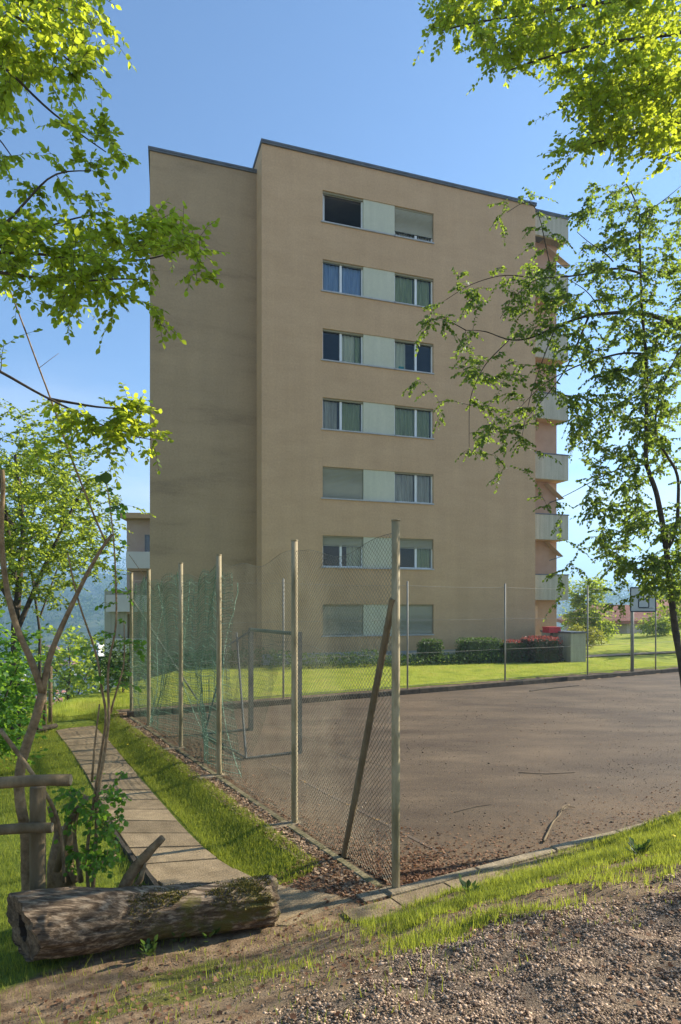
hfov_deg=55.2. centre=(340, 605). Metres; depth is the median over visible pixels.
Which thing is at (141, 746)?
grass
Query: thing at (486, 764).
court grit
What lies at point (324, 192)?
window
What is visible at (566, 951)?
gravel
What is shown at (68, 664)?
house
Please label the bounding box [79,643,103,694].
tower block
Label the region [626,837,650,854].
weed
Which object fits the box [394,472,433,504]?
window
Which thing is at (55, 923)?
fallen log
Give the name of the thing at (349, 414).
window
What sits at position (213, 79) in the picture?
sky
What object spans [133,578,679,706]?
chain link fence
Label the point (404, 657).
ground cover
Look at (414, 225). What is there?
window
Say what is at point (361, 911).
slab edging
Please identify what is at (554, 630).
mailbox
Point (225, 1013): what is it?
soil crumbs
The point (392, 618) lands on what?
chain link fence
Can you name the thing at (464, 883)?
weed
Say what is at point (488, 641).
hedge
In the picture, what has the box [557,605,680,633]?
house
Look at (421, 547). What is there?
window
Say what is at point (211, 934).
weed
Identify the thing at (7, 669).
bush
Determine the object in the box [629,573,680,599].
tree
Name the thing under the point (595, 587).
tree
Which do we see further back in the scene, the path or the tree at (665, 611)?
the tree at (665, 611)
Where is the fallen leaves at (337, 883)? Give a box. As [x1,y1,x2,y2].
[274,855,392,926]
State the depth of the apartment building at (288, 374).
26.40 m
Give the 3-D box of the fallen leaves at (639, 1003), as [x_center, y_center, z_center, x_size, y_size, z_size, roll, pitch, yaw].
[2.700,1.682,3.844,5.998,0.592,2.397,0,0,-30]
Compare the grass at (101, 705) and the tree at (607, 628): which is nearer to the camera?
the grass at (101, 705)
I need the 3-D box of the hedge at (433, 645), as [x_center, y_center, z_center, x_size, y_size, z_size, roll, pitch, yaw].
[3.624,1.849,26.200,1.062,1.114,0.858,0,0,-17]
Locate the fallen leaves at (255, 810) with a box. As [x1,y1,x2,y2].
[114,712,376,895]
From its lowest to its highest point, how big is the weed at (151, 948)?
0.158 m
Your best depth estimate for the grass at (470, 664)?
22.34 m
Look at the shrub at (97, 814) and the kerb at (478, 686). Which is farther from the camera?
the kerb at (478, 686)
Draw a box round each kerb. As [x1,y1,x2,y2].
[127,668,678,717]
[128,717,381,887]
[385,820,652,898]
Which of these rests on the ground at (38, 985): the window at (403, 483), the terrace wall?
the terrace wall
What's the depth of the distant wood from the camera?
751.94 m
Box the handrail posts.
[36,666,57,732]
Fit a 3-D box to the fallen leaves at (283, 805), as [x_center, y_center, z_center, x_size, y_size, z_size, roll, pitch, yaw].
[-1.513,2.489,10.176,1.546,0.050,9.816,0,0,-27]
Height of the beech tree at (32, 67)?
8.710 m
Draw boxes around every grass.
[0,713,206,998]
[0,806,680,1023]
[26,692,141,720]
[68,656,676,716]
[73,707,319,884]
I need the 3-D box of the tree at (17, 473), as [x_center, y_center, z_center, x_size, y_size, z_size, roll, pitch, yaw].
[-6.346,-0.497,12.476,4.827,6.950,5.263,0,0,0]
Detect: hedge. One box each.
[416,638,443,663]
[455,636,503,662]
[499,639,529,662]
[519,635,563,662]
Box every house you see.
[32,684,65,699]
[54,660,77,674]
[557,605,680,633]
[656,600,679,609]
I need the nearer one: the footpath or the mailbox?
the mailbox
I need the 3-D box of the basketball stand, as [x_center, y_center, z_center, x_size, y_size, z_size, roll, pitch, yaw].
[10.650,0.922,23.051,0.831,3.156,1.027,0,0,-44]
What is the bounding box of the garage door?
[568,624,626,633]
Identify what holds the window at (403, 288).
in the apartment building at (288, 374)
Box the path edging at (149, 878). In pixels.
[99,804,159,885]
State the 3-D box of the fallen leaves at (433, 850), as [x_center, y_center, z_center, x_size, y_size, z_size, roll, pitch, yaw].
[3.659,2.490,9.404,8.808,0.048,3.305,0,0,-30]
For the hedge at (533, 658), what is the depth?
26.86 m
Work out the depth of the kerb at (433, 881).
6.19 m
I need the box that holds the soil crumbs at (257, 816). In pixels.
[116,713,361,889]
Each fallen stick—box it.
[518,772,574,773]
[529,685,578,690]
[543,804,569,841]
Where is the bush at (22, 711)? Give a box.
[0,654,50,734]
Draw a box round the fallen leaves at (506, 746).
[322,695,659,847]
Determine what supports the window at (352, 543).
in the apartment building at (288, 374)
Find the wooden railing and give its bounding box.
[0,774,72,889]
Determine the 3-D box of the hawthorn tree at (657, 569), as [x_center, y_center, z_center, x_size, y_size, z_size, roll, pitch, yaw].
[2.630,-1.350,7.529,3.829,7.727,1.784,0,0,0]
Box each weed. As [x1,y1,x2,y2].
[136,934,157,955]
[172,932,185,941]
[198,927,220,941]
[458,873,479,893]
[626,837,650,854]
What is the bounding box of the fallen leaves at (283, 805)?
[142,719,466,880]
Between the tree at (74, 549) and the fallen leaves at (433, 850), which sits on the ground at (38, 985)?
the tree at (74, 549)
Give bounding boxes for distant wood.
[0,556,656,700]
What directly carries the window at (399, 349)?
in the apartment building at (288, 374)
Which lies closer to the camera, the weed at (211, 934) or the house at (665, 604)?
the weed at (211, 934)
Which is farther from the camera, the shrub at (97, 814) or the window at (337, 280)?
the window at (337, 280)
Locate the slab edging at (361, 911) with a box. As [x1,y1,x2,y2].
[342,843,599,922]
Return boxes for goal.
[205,628,301,759]
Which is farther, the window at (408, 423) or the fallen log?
the window at (408, 423)
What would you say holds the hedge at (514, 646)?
on the ground at (38, 985)
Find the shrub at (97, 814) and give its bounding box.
[46,472,154,886]
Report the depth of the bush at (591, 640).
34.72 m
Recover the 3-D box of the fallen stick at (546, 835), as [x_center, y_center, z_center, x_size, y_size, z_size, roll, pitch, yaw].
[2.471,2.474,7.472,0.056,0.037,1.419,0,0,29]
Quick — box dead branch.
[53,796,88,871]
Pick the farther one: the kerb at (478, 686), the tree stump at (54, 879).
the kerb at (478, 686)
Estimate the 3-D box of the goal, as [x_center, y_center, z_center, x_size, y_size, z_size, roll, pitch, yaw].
[-1.677,1.470,11.784,1.053,2.060,2.390,0,0,-28]
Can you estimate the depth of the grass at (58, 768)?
7.66 m
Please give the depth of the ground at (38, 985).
4.21 m
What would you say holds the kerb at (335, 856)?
on the ground at (38, 985)
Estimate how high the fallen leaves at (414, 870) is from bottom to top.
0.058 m
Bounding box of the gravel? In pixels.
[200,854,680,1023]
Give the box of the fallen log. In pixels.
[6,873,280,961]
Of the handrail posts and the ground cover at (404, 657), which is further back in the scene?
the ground cover at (404, 657)
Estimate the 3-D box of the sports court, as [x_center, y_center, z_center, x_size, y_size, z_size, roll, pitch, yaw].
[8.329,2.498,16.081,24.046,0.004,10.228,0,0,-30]
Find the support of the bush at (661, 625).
on the ground at (38, 985)
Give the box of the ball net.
[129,565,241,777]
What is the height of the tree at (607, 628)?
2.075 m
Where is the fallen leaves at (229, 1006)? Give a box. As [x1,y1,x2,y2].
[2,823,680,1023]
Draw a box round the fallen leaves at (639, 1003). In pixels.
[260,863,680,1023]
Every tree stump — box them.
[46,826,75,887]
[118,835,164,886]
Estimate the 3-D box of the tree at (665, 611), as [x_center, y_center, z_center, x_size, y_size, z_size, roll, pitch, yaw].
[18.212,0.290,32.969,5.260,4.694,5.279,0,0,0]
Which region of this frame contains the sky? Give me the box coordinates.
[0,0,680,595]
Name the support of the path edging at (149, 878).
on the ground at (38, 985)
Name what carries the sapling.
on the ground at (38, 985)
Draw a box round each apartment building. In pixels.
[104,513,149,689]
[148,138,569,676]
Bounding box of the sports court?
[134,672,680,886]
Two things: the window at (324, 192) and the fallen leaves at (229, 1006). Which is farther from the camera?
the window at (324, 192)
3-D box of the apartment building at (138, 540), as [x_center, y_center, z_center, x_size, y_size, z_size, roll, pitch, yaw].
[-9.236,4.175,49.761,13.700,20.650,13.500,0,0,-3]
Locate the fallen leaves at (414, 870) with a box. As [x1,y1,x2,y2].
[290,815,549,885]
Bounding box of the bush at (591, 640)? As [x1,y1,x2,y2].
[566,621,606,648]
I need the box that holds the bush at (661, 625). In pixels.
[635,612,671,635]
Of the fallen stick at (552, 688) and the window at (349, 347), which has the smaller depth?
the fallen stick at (552, 688)
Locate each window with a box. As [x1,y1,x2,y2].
[145,535,149,551]
[321,191,363,230]
[321,260,363,297]
[321,329,363,365]
[321,398,363,432]
[321,467,363,500]
[321,536,363,568]
[322,604,363,636]
[394,206,433,243]
[394,273,432,308]
[394,339,433,374]
[394,405,433,439]
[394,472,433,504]
[400,538,433,569]
[400,604,433,635]
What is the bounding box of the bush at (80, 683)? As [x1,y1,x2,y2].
[5,624,103,704]
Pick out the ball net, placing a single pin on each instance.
(194, 661)
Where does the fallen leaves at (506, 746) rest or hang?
on the sports court
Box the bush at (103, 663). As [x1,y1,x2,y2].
[81,634,164,691]
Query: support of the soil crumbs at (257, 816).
on the ground at (38, 985)
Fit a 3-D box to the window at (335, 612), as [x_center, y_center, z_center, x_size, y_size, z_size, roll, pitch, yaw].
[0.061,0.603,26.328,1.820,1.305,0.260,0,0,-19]
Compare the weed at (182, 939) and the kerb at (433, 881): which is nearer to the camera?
the weed at (182, 939)
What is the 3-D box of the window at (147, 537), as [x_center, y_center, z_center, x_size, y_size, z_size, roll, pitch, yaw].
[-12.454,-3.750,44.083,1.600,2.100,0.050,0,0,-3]
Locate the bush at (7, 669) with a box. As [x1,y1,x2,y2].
[0,609,55,769]
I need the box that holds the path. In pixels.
[56,726,351,925]
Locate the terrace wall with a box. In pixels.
[540,630,586,661]
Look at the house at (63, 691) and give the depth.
258.69 m
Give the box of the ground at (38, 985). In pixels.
[0,575,680,1023]
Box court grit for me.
[166,684,680,865]
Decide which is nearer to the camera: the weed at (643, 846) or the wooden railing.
the wooden railing
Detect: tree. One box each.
[0,0,229,486]
[0,395,155,739]
[1,450,108,717]
[401,181,680,685]
[413,0,680,191]
[557,570,614,643]
[583,615,621,644]
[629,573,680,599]
[643,579,680,630]
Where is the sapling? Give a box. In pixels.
[0,276,111,890]
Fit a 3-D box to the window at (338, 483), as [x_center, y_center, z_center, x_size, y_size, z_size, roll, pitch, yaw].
[0.061,-4.918,26.328,1.820,1.305,0.260,0,0,-19]
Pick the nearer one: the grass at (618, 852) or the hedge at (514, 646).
the grass at (618, 852)
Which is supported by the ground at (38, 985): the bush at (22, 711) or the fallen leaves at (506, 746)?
the bush at (22, 711)
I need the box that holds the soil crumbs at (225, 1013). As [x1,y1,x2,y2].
[2,881,653,1023]
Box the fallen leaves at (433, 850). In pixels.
[364,749,680,880]
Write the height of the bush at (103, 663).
1.891 m
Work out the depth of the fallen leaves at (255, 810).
7.46 m
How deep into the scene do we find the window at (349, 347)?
26.59 m
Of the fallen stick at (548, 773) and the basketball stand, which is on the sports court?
the fallen stick at (548, 773)
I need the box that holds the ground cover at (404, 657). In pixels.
[159,647,564,674]
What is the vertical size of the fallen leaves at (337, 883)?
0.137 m
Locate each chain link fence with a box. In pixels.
[130,519,399,903]
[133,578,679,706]
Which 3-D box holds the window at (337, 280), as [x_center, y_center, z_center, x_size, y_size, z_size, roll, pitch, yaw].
[0.044,-13.198,26.378,1.820,1.305,0.365,0,0,-19]
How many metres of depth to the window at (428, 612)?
27.39 m
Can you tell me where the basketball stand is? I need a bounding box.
[630,587,655,671]
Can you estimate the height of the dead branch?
0.640 m
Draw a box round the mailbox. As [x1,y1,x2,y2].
[542,627,560,635]
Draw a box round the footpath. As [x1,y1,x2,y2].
[586,651,675,656]
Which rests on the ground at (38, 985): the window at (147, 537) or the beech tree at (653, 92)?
the beech tree at (653, 92)

